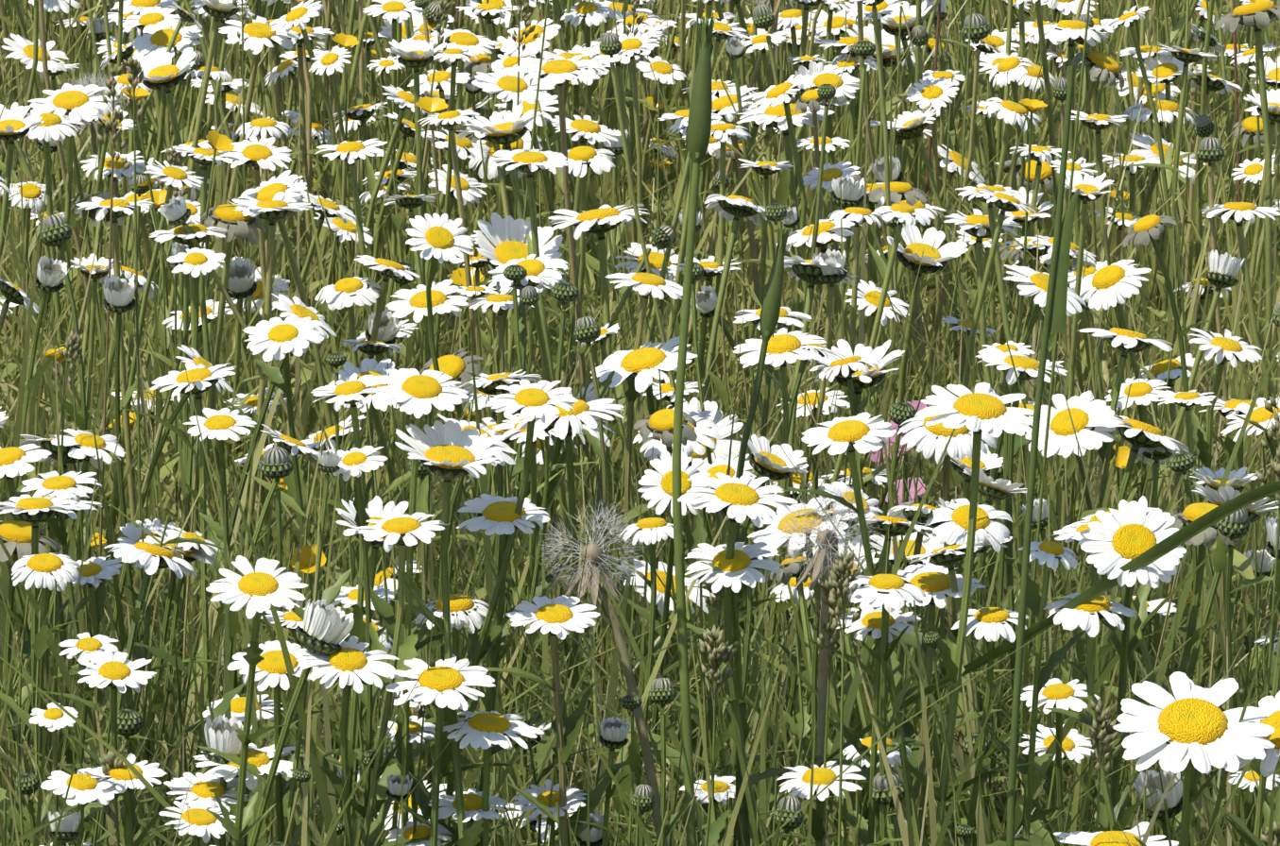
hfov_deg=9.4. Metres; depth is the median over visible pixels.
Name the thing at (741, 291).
grass
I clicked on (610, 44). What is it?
daisy bud
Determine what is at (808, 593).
drooping daisy
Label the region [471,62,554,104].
daisy
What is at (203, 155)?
daisy
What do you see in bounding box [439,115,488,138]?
daisy cup
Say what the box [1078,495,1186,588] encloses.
daisy
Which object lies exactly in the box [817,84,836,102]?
daisy bud
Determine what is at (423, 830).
daisy
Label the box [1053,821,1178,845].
daisy
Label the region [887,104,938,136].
daisy cup
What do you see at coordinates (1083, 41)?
daisy
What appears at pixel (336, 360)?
daisy bud
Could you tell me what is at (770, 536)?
daisy
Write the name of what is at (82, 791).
daisy
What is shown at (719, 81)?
daisy
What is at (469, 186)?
daisy
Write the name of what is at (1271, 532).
daisy
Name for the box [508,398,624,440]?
daisy
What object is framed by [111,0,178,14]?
daisy
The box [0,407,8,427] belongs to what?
daisy
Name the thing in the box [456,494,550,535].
daisy
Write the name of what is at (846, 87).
daisy
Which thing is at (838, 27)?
daisy
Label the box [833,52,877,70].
drooping daisy
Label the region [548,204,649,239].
daisy
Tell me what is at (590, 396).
daisy
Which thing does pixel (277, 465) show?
daisy bud
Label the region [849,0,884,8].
daisy
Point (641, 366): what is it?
daisy
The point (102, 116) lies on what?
daisy cup
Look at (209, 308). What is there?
daisy
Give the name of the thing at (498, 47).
daisy
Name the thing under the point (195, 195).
spent daisy
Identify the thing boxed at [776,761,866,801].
daisy
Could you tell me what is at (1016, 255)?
spent daisy
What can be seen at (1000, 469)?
daisy bud
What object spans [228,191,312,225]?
daisy
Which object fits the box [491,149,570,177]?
daisy
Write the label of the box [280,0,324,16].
daisy
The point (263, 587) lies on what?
daisy
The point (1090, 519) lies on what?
daisy
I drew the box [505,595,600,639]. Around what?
daisy
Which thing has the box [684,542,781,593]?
daisy
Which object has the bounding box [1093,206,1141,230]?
daisy
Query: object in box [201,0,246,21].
daisy cup
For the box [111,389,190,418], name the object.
daisy
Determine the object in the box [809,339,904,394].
daisy cup
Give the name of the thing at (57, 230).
daisy bud
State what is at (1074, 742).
daisy
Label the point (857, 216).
drooping daisy
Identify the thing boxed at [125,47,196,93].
daisy cup
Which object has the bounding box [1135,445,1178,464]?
drooping daisy
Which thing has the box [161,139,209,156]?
daisy
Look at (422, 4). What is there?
daisy bud
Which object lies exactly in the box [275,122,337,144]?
drooping daisy
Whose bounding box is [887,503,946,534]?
drooping daisy
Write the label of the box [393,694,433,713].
daisy
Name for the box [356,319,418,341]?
daisy
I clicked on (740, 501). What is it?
daisy
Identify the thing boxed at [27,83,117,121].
daisy
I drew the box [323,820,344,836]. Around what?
daisy bud
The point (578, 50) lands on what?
daisy
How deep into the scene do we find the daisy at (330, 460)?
3.21 m
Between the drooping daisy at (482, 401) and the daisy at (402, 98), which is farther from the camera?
the daisy at (402, 98)
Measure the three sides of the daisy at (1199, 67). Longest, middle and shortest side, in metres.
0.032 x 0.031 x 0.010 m
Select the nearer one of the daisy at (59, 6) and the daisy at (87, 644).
the daisy at (87, 644)
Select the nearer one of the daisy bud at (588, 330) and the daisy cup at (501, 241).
the daisy bud at (588, 330)
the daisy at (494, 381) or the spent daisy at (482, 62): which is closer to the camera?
the daisy at (494, 381)
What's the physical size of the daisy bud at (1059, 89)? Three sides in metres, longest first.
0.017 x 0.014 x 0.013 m
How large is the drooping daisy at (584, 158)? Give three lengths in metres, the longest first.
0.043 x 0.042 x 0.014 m
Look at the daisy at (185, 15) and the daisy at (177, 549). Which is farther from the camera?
the daisy at (185, 15)
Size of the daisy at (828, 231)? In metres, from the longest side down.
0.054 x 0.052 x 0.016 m
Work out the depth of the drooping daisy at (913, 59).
5.74 m
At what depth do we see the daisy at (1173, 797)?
3.49 m
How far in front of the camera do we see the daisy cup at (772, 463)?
3.82 m
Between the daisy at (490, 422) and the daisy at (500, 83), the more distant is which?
the daisy at (500, 83)
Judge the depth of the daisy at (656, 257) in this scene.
4.83 m
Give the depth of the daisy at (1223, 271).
4.30 m
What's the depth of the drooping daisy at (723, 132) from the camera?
4.69 m
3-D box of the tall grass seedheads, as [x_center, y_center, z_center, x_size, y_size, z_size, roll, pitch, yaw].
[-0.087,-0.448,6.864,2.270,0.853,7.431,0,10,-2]
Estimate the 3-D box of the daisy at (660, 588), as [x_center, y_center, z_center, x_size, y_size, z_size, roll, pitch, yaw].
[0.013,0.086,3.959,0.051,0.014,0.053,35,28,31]
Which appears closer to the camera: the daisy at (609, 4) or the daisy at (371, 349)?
the daisy at (371, 349)
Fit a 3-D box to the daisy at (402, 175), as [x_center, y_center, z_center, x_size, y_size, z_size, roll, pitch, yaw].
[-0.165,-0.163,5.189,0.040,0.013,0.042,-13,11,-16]
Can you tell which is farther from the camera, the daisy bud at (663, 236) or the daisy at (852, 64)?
the daisy at (852, 64)
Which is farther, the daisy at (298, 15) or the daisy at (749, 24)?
the daisy at (749, 24)
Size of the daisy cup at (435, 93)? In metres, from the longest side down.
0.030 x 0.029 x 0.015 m
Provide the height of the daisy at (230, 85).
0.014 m
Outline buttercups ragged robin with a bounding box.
[43,0,1269,787]
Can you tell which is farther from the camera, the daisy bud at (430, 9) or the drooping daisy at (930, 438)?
the daisy bud at (430, 9)
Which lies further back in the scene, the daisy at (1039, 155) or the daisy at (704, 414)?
the daisy at (1039, 155)
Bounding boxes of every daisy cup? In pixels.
[0,102,44,144]
[69,254,113,282]
[95,102,136,133]
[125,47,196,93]
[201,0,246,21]
[215,256,244,273]
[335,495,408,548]
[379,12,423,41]
[385,39,446,72]
[394,420,503,482]
[419,84,457,103]
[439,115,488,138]
[475,212,563,269]
[513,720,551,751]
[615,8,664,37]
[739,434,808,481]
[788,94,795,103]
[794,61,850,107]
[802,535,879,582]
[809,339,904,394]
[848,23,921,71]
[869,528,943,569]
[870,0,932,40]
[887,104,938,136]
[887,221,968,276]
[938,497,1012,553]
[950,443,1003,482]
[963,464,1027,503]
[994,156,1026,174]
[998,187,1053,225]
[1064,170,1114,204]
[1135,51,1194,85]
[1189,466,1257,492]
[1191,480,1279,523]
[1243,88,1279,124]
[1248,55,1279,87]
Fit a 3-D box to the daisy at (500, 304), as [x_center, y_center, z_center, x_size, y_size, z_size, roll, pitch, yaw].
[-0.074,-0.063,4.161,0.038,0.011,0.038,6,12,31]
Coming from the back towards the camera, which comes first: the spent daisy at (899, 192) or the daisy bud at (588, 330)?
the spent daisy at (899, 192)
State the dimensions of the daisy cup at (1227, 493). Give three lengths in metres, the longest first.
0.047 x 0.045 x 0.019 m
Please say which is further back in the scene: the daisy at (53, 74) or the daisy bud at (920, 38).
the daisy at (53, 74)
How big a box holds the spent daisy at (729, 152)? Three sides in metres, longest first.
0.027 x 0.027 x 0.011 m
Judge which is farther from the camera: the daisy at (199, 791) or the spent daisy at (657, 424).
the spent daisy at (657, 424)
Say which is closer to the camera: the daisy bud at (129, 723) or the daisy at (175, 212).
the daisy bud at (129, 723)
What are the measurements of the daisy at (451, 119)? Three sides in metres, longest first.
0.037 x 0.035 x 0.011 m
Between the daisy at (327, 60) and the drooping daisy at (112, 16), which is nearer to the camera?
the daisy at (327, 60)
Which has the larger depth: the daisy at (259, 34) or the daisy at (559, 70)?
the daisy at (259, 34)
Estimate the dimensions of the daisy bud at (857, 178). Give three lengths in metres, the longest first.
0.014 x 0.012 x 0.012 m
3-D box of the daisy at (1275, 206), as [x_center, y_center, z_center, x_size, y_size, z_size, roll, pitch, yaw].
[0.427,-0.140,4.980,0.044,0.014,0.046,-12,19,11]
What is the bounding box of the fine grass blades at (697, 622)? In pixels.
[0,186,1279,845]
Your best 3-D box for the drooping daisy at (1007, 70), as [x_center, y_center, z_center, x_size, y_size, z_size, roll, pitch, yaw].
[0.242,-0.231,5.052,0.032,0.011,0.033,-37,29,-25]
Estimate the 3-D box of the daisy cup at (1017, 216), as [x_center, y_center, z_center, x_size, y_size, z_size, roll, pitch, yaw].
[0.238,-0.130,4.811,0.037,0.018,0.038,-19,33,-23]
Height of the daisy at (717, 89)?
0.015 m
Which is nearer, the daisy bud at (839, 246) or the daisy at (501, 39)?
the daisy bud at (839, 246)
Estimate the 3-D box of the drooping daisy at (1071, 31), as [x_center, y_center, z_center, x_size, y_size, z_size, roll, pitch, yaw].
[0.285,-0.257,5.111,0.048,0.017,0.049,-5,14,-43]
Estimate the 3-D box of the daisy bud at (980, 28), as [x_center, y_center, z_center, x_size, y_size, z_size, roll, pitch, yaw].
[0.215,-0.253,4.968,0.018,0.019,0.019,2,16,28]
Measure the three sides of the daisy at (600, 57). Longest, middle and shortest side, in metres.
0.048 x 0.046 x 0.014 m
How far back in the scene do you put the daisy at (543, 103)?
5.10 m
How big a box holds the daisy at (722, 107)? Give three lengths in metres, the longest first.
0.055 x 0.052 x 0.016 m
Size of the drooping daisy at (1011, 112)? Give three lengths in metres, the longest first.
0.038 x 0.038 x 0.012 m
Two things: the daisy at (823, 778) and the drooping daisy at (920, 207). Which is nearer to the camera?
the daisy at (823, 778)
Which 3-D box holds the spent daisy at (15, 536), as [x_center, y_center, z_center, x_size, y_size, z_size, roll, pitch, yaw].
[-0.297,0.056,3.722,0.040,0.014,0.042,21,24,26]
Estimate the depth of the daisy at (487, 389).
4.02 m
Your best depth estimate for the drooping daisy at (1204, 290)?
5.06 m
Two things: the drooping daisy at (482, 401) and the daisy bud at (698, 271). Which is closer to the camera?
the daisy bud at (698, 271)
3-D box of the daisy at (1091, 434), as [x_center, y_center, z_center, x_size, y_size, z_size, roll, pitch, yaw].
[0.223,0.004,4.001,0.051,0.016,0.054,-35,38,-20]
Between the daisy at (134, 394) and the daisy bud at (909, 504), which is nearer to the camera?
the daisy bud at (909, 504)
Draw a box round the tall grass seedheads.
[0,0,1279,845]
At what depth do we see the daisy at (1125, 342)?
3.99 m
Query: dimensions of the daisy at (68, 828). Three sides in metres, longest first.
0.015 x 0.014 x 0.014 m
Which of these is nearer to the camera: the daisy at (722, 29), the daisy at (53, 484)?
the daisy at (53, 484)
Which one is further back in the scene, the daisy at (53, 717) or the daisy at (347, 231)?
the daisy at (347, 231)
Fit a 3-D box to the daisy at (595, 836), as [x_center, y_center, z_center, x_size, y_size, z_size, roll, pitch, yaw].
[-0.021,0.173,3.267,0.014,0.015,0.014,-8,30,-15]
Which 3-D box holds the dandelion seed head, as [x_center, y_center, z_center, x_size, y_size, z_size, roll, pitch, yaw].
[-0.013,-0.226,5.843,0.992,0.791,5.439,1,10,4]
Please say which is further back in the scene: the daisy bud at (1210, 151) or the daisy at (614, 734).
the daisy bud at (1210, 151)
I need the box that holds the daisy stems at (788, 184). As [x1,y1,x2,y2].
[0,0,1279,845]
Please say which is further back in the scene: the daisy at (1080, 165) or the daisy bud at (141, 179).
the daisy at (1080, 165)
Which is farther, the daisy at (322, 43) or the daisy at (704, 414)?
the daisy at (322, 43)
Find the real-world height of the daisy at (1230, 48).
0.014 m
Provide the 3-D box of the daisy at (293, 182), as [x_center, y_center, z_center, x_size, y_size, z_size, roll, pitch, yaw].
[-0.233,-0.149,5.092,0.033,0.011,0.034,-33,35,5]
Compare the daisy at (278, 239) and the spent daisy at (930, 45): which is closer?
the daisy at (278, 239)
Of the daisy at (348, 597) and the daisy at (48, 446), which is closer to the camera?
the daisy at (348, 597)
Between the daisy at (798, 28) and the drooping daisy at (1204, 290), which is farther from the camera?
the daisy at (798, 28)
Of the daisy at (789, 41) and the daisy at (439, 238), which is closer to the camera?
the daisy at (439, 238)
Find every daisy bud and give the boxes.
[14,772,39,797]
[40,214,71,250]
[117,708,143,740]
[129,174,149,196]
[188,50,204,69]
[189,1,197,10]
[259,446,293,482]
[268,841,288,845]
[291,768,310,785]
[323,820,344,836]
[325,352,346,369]
[360,750,382,770]
[392,262,415,287]
[408,459,430,479]
[414,0,429,9]
[423,0,443,22]
[503,264,527,284]
[519,286,539,307]
[543,426,552,432]
[551,282,580,305]
[573,316,600,346]
[599,33,621,57]
[620,694,642,712]
[631,785,655,815]
[648,678,676,708]
[651,224,674,248]
[681,261,704,284]
[712,170,729,191]
[752,4,775,31]
[764,203,786,224]
[773,797,803,834]
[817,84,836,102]
[828,241,840,252]
[849,174,867,187]
[853,40,875,59]
[870,770,904,808]
[883,218,897,228]
[888,401,916,428]
[894,502,917,535]
[909,25,928,47]
[922,631,939,648]
[955,824,974,840]
[961,13,989,43]
[961,733,989,758]
[987,462,1003,479]
[1014,833,1041,838]
[1024,4,1035,17]
[1051,77,1067,102]
[1078,14,1093,27]
[1168,452,1195,475]
[1194,114,1214,137]
[1195,136,1224,166]
[1216,507,1250,541]
[1272,301,1279,327]
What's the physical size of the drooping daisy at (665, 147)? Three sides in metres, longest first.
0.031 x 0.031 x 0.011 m
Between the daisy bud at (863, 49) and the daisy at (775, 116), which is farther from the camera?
the daisy at (775, 116)
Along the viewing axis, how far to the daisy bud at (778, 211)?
4.58 m
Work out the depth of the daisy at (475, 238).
4.79 m
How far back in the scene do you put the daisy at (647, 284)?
4.06 m
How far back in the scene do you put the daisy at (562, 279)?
4.94 m
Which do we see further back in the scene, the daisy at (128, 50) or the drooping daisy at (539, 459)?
the daisy at (128, 50)
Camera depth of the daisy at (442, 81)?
5.12 m
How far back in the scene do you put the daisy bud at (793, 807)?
3.20 m
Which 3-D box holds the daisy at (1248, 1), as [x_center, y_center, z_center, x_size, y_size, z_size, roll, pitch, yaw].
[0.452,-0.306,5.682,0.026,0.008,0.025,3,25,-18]
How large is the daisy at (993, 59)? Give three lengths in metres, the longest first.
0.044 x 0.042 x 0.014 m
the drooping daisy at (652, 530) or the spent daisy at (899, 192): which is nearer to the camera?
the drooping daisy at (652, 530)
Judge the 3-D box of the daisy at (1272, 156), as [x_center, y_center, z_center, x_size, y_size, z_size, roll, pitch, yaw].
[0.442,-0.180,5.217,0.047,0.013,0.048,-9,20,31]
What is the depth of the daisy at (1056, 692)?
3.35 m
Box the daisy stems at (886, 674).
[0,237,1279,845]
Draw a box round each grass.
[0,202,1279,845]
[168,9,1205,455]
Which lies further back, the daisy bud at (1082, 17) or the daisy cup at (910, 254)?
the daisy bud at (1082, 17)
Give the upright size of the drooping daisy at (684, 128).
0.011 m
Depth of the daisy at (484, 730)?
3.20 m
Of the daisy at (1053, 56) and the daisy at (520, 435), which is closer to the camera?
the daisy at (520, 435)
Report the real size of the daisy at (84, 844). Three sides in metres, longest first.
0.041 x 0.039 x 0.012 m
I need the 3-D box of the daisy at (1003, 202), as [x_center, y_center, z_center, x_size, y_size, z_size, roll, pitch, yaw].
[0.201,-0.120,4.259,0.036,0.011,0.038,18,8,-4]
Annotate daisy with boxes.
[0,176,11,196]
[0,183,53,195]
[0,277,39,313]
[0,297,18,314]
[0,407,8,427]
[0,443,51,479]
[0,494,81,528]
[0,520,61,562]
[1,33,68,79]
[2,494,102,529]
[8,181,47,213]
[11,552,80,590]
[19,434,110,472]
[20,471,102,504]
[21,112,84,141]
[24,552,67,591]
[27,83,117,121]
[28,0,81,13]
[29,702,78,732]
[30,109,79,136]
[30,209,64,225]
[34,137,57,153]
[35,62,80,79]
[35,256,69,292]
[38,842,91,845]
[40,768,119,806]
[47,811,81,845]
[51,428,125,463]
[53,557,122,587]
[54,16,88,34]
[58,632,119,664]
[67,117,89,128]
[70,190,131,226]
[75,196,153,222]
[77,648,156,693]
[79,150,149,181]
[81,112,100,122]
[82,753,167,793]
[85,15,113,42]
[96,32,144,64]
[99,265,160,299]
[100,41,136,69]
[102,12,140,35]
[102,273,136,314]
[104,43,148,63]
[104,73,155,99]
[104,542,196,579]
[104,543,190,565]
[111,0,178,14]
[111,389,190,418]
[117,518,174,569]
[118,157,158,188]
[119,188,161,215]
[122,6,180,32]
[132,19,203,57]
[138,531,216,564]
[143,159,204,189]
[149,223,228,249]
[149,361,236,400]
[151,178,214,207]
[157,196,200,224]
[158,801,235,843]
[159,194,190,226]
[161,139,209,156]
[162,299,233,332]
[163,772,255,812]
[165,527,220,556]
[166,247,225,277]
[167,1,202,30]
[170,241,204,274]
[172,141,240,170]
[175,344,233,394]
[182,408,256,441]
[183,68,227,82]
[186,65,233,82]
[189,78,248,98]
[190,0,240,14]
[192,4,255,23]
[193,743,299,790]
[199,204,265,244]
[200,93,263,115]
[202,5,248,19]
[202,694,283,725]
[203,715,252,766]
[205,555,307,618]
[211,122,249,142]
[218,16,299,54]
[221,256,256,300]
[222,136,291,170]
[223,388,292,413]
[225,267,290,314]
[227,640,322,691]
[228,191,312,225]
[233,228,292,250]
[234,443,273,469]
[235,118,290,140]
[236,170,307,216]
[243,315,324,361]
[245,116,273,139]
[260,0,306,6]
[260,602,305,634]
[261,424,322,460]
[263,58,297,85]
[265,18,276,25]
[271,0,321,32]
[271,293,336,339]
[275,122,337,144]
[279,49,324,62]
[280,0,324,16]
[281,110,331,145]
[285,26,334,47]
[287,175,303,203]
[295,598,354,655]
[296,635,399,693]
[297,414,366,457]
[301,190,356,223]
[308,45,351,75]
[310,373,385,411]
[313,212,373,248]
[314,276,380,310]
[315,138,387,165]
[316,39,351,63]
[317,449,341,475]
[328,358,399,412]
[329,445,387,481]
[331,584,393,612]
[333,102,387,123]
[335,113,375,132]
[337,744,397,783]
[338,32,388,51]
[339,614,392,653]
[341,339,403,358]
[354,255,420,282]
[355,512,450,552]
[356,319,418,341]
[358,183,410,203]
[361,167,416,189]
[362,0,423,22]
[364,308,402,344]
[366,55,404,74]
[374,148,434,171]
[374,560,421,599]
[374,780,446,830]
[375,368,468,418]
[378,715,435,744]
[379,681,413,700]
[382,84,427,114]
[383,192,438,212]
[384,112,439,142]
[384,820,451,845]
[385,653,494,711]
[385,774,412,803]
[386,279,468,323]
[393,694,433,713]
[400,34,444,50]
[404,15,455,39]
[405,213,474,263]
[407,66,470,94]
[414,594,493,633]
[417,109,479,131]
[419,347,485,395]
[423,129,490,160]
[427,164,487,205]
[428,787,508,822]
[429,27,499,54]
[431,413,516,466]
[433,48,477,65]
[442,95,493,128]
[443,380,457,388]
[443,709,544,750]
[448,256,488,271]
[454,285,498,301]
[455,2,523,23]
[456,111,523,142]
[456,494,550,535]
[457,373,542,395]
[461,249,493,276]
[462,391,513,411]
[463,0,523,28]
[463,51,493,74]
[463,294,534,315]
[464,104,542,149]
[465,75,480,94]
[467,128,544,180]
[469,369,525,392]
[469,417,524,445]
[470,230,477,243]
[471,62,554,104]
[484,33,549,60]
[484,43,530,59]
[485,379,578,424]
[488,254,568,295]
[488,271,556,293]
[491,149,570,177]
[492,51,531,73]
[492,414,560,445]
[494,90,558,131]
[495,799,578,842]
[500,17,561,56]
[505,54,553,79]
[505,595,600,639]
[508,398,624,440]
[512,779,587,819]
[513,54,604,87]
[514,433,577,464]
[524,69,585,78]
[529,0,545,6]
[542,50,606,75]
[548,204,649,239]
[549,115,620,146]
[549,416,615,446]
[551,257,567,286]
[552,145,615,177]
[553,44,615,85]
[560,1,614,26]
[560,382,603,440]
[574,0,606,4]
[576,323,619,347]
[576,811,603,845]
[580,47,653,66]
[581,39,646,63]
[590,336,697,392]
[598,0,655,23]
[598,28,652,41]
[598,716,630,750]
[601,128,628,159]
[605,273,682,299]
[608,33,659,59]
[611,13,662,36]
[614,242,678,280]
[615,559,715,615]
[619,517,684,546]
[632,409,720,461]
[633,409,697,446]
[635,55,686,84]
[637,407,712,432]
[637,449,710,516]
[639,0,655,6]
[640,136,676,158]
[642,376,703,405]
[654,19,677,32]
[656,34,687,51]
[657,109,722,130]
[666,122,716,136]
[666,397,743,465]
[677,10,735,28]
[677,256,741,280]
[677,472,797,528]
[678,210,701,232]
[679,775,735,804]
[680,119,732,155]
[682,83,748,98]
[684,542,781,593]
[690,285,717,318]
[691,17,749,41]
[692,0,730,4]
[698,454,756,488]
[704,194,767,225]
[710,123,751,142]
[711,79,735,86]
[711,85,767,121]
[711,143,753,160]
[719,0,739,3]
[722,17,767,41]
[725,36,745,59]
[733,90,781,134]
[733,307,811,333]
[733,327,826,368]
[735,103,834,136]
[736,102,783,127]
[737,158,794,178]
[741,545,779,560]
[744,31,786,52]
[747,74,811,116]
[747,497,856,559]
[765,472,839,498]
[768,556,810,585]
[768,577,814,603]
[772,9,820,29]
[776,218,862,252]
[776,332,846,361]
[776,388,850,417]
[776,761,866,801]
[781,206,799,227]
[782,9,826,40]
[782,35,819,50]
[784,255,858,289]
[786,54,825,69]
[794,509,871,534]
[795,0,843,10]
[795,89,828,112]
[796,136,850,155]
[798,68,860,102]
[801,412,896,455]
[802,161,860,191]
[807,8,864,38]
[812,248,847,288]
[815,356,880,382]
[817,36,892,57]
[820,467,887,486]
[823,0,856,12]
[823,56,872,74]
[823,480,883,517]
[828,206,887,227]
[831,174,864,209]
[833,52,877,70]
[836,601,921,646]
[842,736,912,768]
[845,279,910,325]
[846,0,904,21]
[848,574,926,613]
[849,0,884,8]
[851,514,934,541]
[859,182,892,209]
[865,238,922,262]
[868,181,927,205]
[870,120,932,144]
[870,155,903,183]
[870,204,930,225]
[878,200,945,221]
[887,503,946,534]
[897,409,996,464]
[897,560,986,608]
[901,51,915,68]
[905,541,983,570]
[906,76,958,108]
[910,103,945,117]
[918,382,1033,437]
[921,0,947,25]
[921,37,951,62]
[922,69,965,85]
[924,498,1012,552]
[937,144,984,184]
[942,316,996,338]
[943,208,1022,243]
[951,607,1029,643]
[955,183,1024,207]
[956,229,1004,247]
[958,30,1008,55]
[965,29,1019,54]
[966,100,998,118]
[975,346,1067,385]
[976,187,1036,215]
[978,51,1017,76]
[978,97,1041,131]
[978,341,1035,356]
[989,56,1036,87]
[999,243,1023,261]
[1002,0,1029,12]
[1002,26,1039,44]
[1003,264,1087,316]
[1004,236,1051,260]
[1009,143,1071,165]
[1010,399,1053,418]
[1014,254,1051,267]
[1015,19,1053,41]
[1015,160,1053,195]
[1016,0,1037,4]
[1016,62,1055,92]
[1018,541,1078,570]
[1018,724,1094,764]
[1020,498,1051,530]
[1020,678,1100,714]
[1024,0,1098,17]
[1024,391,1118,458]
[1025,22,1057,41]
[1026,235,1097,264]
[1032,19,1108,47]
[1043,593,1136,637]
[1045,49,1081,68]
[1049,156,1097,175]
[1050,522,1092,541]
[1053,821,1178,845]
[1058,507,1153,543]
[1066,32,1109,47]
[1067,258,1108,288]
[1070,110,1129,134]
[1071,51,1124,90]
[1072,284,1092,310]
[1076,17,1117,33]
[1077,327,1172,358]
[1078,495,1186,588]
[1079,259,1151,310]
[1090,413,1189,454]
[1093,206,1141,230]
[1102,153,1160,175]
[1104,378,1170,409]
[1107,5,1150,28]
[1108,69,1155,101]
[1112,671,1275,774]
[1116,45,1171,61]
[1120,596,1176,615]
[1122,214,1176,249]
[1123,100,1197,126]
[1129,132,1205,184]
[1131,353,1202,387]
[1133,769,1182,821]
[1134,82,1180,103]
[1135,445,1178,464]
[1156,390,1215,410]
[1159,42,1217,67]
[1166,502,1240,547]
[1173,277,1231,299]
[1175,65,1243,94]
[1187,328,1262,367]
[1188,64,1211,72]
[1189,23,1223,52]
[1193,0,1224,30]
[1198,397,1270,420]
[1201,202,1279,226]
[1202,43,1265,60]
[1204,250,1245,291]
[1214,0,1279,34]
[1220,396,1279,442]
[1228,770,1279,792]
[1229,43,1276,64]
[1230,157,1274,183]
[1232,116,1278,147]
[1235,691,1279,777]
[1239,0,1273,4]
[1244,105,1279,123]
[1244,549,1275,577]
[1254,631,1279,652]
[1264,515,1279,560]
[1271,153,1275,161]
[1272,199,1279,211]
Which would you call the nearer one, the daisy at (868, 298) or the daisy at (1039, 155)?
the daisy at (868, 298)
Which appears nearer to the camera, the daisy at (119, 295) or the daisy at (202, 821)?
the daisy at (202, 821)
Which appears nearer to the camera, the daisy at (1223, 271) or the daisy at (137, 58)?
the daisy at (1223, 271)
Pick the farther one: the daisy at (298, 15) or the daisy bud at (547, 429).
the daisy at (298, 15)
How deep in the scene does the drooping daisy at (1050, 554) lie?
3.25 m
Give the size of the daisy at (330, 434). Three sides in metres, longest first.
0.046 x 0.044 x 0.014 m
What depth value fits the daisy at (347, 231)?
4.96 m
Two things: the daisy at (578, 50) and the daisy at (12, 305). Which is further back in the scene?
the daisy at (578, 50)
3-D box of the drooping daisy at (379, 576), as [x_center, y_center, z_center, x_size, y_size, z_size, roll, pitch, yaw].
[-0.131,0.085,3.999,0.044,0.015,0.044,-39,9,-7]
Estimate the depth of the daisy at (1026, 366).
3.89 m
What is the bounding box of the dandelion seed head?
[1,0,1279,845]
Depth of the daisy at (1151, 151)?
5.22 m
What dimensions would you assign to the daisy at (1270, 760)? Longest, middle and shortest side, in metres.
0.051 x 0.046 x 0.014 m
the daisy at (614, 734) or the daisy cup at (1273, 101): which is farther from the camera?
the daisy cup at (1273, 101)
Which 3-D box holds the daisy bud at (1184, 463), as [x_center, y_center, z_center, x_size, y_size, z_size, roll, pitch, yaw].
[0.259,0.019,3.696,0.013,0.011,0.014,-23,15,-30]
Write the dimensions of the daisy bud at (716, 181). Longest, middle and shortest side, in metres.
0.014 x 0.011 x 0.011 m
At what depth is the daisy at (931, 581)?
3.56 m
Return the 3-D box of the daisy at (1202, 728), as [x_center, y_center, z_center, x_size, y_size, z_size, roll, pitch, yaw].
[0.215,0.120,3.002,0.064,0.018,0.065,15,40,20]
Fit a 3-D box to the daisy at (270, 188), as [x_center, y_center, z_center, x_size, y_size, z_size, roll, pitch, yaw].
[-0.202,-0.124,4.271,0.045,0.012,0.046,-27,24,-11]
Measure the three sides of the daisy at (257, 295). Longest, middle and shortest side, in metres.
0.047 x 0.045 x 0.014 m
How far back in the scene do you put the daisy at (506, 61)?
5.11 m
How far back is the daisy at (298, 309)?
3.99 m
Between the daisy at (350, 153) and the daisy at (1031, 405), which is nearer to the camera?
the daisy at (1031, 405)
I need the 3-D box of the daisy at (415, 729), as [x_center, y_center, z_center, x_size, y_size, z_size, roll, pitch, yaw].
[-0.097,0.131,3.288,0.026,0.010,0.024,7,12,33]
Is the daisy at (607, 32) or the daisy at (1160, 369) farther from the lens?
the daisy at (607, 32)
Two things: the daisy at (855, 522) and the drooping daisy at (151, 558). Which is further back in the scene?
the daisy at (855, 522)

